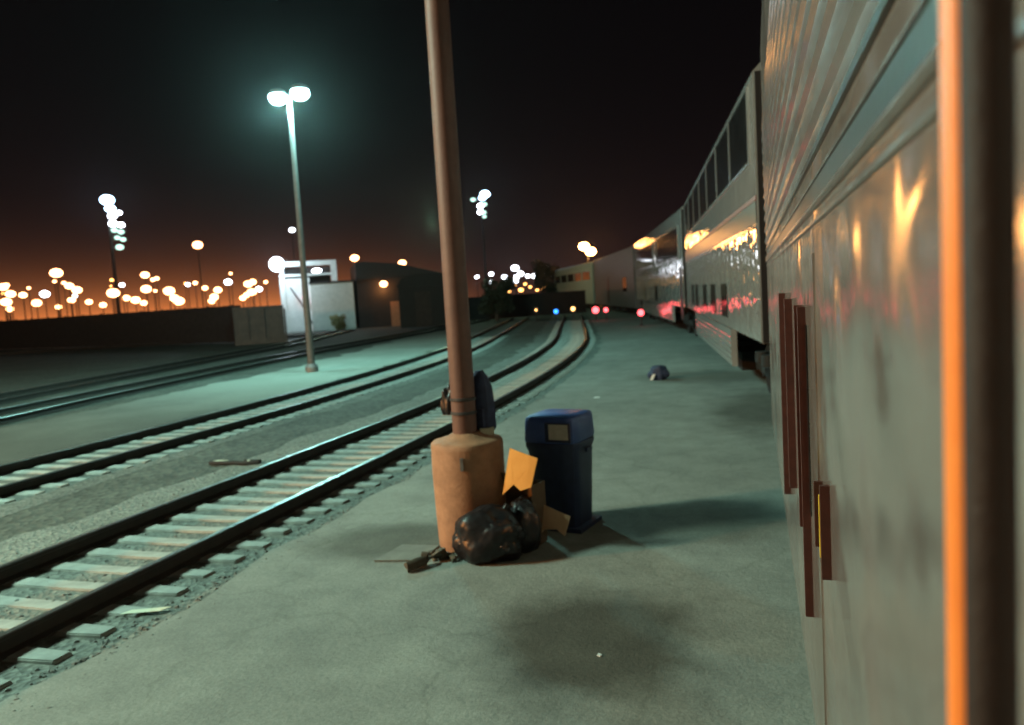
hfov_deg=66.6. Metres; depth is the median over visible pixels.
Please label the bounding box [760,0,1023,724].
passenger car
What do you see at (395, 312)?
door
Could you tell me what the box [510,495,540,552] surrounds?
rubbish bag
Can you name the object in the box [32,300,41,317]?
street lamp
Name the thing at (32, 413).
railway track
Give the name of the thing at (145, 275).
street lamp
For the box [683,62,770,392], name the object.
passenger car
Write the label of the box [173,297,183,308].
street lamp
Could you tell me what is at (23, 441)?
paved platform
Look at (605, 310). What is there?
marker lamp
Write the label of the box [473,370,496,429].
rucksack
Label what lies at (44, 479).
railway track
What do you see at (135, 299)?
street lamp
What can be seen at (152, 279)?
street lamp
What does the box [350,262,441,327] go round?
dark shed
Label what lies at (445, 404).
carrier bag
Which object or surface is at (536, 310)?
marker lamp
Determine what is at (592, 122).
sky
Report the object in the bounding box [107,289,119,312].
street lamp
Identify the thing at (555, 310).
marker lamp
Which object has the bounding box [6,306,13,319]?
street lamp
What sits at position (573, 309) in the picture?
marker lamp
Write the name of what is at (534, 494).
cardboard box
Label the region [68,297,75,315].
street lamp
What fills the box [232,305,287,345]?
steel container
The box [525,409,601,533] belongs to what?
litter bin
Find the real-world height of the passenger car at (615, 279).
4.790 m
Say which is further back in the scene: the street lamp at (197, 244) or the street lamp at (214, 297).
the street lamp at (214, 297)
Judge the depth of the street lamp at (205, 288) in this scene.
102.39 m
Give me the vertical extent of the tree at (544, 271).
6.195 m
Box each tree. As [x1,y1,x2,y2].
[477,275,515,320]
[530,258,559,292]
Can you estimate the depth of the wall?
68.44 m
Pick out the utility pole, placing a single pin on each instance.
(468, 466)
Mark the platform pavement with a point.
(664, 587)
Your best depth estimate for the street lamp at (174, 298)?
101.41 m
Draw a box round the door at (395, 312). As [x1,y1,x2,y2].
[390,301,400,325]
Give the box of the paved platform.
[0,332,477,464]
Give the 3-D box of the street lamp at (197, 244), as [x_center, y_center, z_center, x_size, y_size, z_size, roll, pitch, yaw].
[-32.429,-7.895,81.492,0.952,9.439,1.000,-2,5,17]
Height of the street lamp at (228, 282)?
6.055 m
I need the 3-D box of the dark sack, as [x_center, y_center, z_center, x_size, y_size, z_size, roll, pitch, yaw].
[3.086,0.208,16.479,0.438,0.321,0.345,-4,5,-5]
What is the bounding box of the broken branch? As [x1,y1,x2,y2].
[404,547,446,572]
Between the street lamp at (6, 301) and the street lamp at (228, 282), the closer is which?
the street lamp at (6, 301)
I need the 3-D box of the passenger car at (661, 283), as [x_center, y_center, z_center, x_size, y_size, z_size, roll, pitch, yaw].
[8.439,-4.306,38.299,3.080,4.840,22.186,-3,5,5]
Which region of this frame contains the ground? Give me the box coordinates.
[0,298,553,541]
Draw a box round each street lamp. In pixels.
[0,284,7,320]
[0,298,11,319]
[5,291,15,319]
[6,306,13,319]
[19,292,26,318]
[27,287,32,317]
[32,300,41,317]
[40,291,49,316]
[50,269,62,316]
[53,280,58,316]
[62,282,67,316]
[65,283,73,315]
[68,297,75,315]
[72,287,81,315]
[85,300,91,314]
[99,303,105,313]
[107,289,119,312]
[119,283,124,312]
[124,295,129,311]
[131,297,139,311]
[141,272,148,306]
[141,286,150,310]
[150,278,155,310]
[154,277,159,309]
[163,287,174,309]
[170,295,178,308]
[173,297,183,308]
[193,241,203,306]
[193,281,197,307]
[202,286,207,306]
[210,294,217,306]
[214,287,221,306]
[224,279,231,305]
[244,281,251,306]
[247,289,255,305]
[249,279,255,305]
[256,287,261,305]
[289,228,295,267]
[350,255,358,261]
[511,265,518,293]
[579,242,595,261]
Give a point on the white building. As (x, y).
(328, 297)
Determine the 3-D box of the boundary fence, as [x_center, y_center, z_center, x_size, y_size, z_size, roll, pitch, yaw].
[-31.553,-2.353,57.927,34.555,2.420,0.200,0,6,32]
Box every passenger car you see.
[554,262,599,308]
[593,246,642,314]
[634,206,697,335]
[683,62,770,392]
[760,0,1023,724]
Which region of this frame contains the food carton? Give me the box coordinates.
[480,426,493,435]
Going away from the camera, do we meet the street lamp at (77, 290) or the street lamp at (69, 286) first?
the street lamp at (69, 286)
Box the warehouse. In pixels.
[397,273,445,327]
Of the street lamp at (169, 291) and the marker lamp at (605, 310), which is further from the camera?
the street lamp at (169, 291)
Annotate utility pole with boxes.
[424,0,505,552]
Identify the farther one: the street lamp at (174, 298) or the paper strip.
the street lamp at (174, 298)
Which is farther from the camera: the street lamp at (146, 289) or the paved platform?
the street lamp at (146, 289)
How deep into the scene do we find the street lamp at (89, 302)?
82.57 m
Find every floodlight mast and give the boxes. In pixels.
[100,195,125,312]
[471,191,489,289]
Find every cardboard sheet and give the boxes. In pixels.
[503,448,537,493]
[542,505,569,535]
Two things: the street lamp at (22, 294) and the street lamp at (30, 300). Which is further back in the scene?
the street lamp at (30, 300)
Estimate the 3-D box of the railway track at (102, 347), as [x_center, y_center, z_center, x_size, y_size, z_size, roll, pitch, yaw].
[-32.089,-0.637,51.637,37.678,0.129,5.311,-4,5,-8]
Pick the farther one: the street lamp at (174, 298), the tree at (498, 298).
the street lamp at (174, 298)
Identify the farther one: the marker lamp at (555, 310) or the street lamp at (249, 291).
the street lamp at (249, 291)
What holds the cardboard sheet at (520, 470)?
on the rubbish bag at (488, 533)
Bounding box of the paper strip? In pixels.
[120,606,170,614]
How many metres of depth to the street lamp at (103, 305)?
81.06 m
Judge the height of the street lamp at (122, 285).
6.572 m
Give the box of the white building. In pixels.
[269,257,355,332]
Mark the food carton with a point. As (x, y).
(488, 431)
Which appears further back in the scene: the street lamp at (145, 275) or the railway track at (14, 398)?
the street lamp at (145, 275)
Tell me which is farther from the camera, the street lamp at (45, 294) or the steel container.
the street lamp at (45, 294)
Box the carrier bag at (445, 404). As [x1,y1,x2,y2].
[440,382,450,414]
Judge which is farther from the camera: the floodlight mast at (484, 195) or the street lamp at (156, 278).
the floodlight mast at (484, 195)
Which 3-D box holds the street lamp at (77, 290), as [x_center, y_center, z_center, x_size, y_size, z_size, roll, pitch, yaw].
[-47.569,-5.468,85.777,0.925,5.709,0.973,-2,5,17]
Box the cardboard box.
[501,472,547,544]
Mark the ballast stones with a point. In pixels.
(104, 642)
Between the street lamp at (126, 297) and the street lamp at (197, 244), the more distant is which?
the street lamp at (126, 297)
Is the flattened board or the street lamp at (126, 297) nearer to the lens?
the flattened board
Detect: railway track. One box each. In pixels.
[0,314,595,689]
[0,317,529,503]
[0,319,489,423]
[0,329,354,404]
[0,334,315,354]
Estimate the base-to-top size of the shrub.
1.361 m
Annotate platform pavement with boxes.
[0,305,815,724]
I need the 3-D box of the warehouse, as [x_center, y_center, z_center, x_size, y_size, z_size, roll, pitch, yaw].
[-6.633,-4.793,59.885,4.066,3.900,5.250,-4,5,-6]
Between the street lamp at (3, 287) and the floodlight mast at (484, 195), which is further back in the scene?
the floodlight mast at (484, 195)
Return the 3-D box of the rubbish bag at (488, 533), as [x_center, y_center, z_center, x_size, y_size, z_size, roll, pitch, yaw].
[-0.188,1.283,5.942,0.578,0.420,0.459,-2,5,17]
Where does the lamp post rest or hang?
on the paved platform
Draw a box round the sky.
[0,0,761,320]
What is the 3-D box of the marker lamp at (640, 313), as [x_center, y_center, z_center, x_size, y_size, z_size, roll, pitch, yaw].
[6.517,-2.328,39.435,0.320,0.939,0.400,-3,5,5]
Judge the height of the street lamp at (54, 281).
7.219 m
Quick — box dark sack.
[647,365,669,379]
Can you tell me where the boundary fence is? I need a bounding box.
[0,304,240,349]
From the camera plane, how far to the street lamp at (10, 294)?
78.51 m
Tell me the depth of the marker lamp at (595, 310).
49.51 m
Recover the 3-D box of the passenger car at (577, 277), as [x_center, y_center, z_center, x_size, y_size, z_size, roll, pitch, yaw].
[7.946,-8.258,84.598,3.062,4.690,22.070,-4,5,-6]
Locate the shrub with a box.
[329,314,345,329]
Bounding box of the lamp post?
[268,84,318,371]
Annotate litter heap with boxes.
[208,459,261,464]
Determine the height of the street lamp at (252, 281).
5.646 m
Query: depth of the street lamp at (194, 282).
111.26 m
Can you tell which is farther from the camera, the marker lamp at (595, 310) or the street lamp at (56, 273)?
the street lamp at (56, 273)
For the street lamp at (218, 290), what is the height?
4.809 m
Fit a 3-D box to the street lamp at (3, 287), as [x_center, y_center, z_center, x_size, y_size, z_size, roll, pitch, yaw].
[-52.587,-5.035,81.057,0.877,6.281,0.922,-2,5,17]
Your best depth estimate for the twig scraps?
5.97 m
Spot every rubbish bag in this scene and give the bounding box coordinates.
[452,503,525,564]
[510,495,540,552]
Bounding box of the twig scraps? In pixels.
[421,549,461,562]
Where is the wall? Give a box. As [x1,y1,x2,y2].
[468,290,585,319]
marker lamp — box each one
[534,306,538,321]
[553,308,558,321]
[570,306,575,320]
[592,307,598,320]
[603,307,608,319]
[637,307,643,325]
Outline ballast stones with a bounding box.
[0,370,584,711]
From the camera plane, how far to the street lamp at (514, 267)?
153.01 m
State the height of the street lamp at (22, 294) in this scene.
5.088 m
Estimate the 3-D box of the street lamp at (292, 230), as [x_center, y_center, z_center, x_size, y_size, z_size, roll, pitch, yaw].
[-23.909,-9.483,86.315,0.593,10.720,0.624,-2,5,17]
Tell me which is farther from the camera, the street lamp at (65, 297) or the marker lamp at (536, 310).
the street lamp at (65, 297)
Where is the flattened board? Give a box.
[374,544,438,561]
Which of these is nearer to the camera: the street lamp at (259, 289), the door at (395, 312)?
the door at (395, 312)
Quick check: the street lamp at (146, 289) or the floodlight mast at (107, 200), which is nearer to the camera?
the street lamp at (146, 289)
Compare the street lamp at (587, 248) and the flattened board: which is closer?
the flattened board
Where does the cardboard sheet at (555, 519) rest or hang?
on the platform pavement
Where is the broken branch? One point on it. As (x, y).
(418, 562)
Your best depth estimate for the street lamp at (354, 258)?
96.10 m

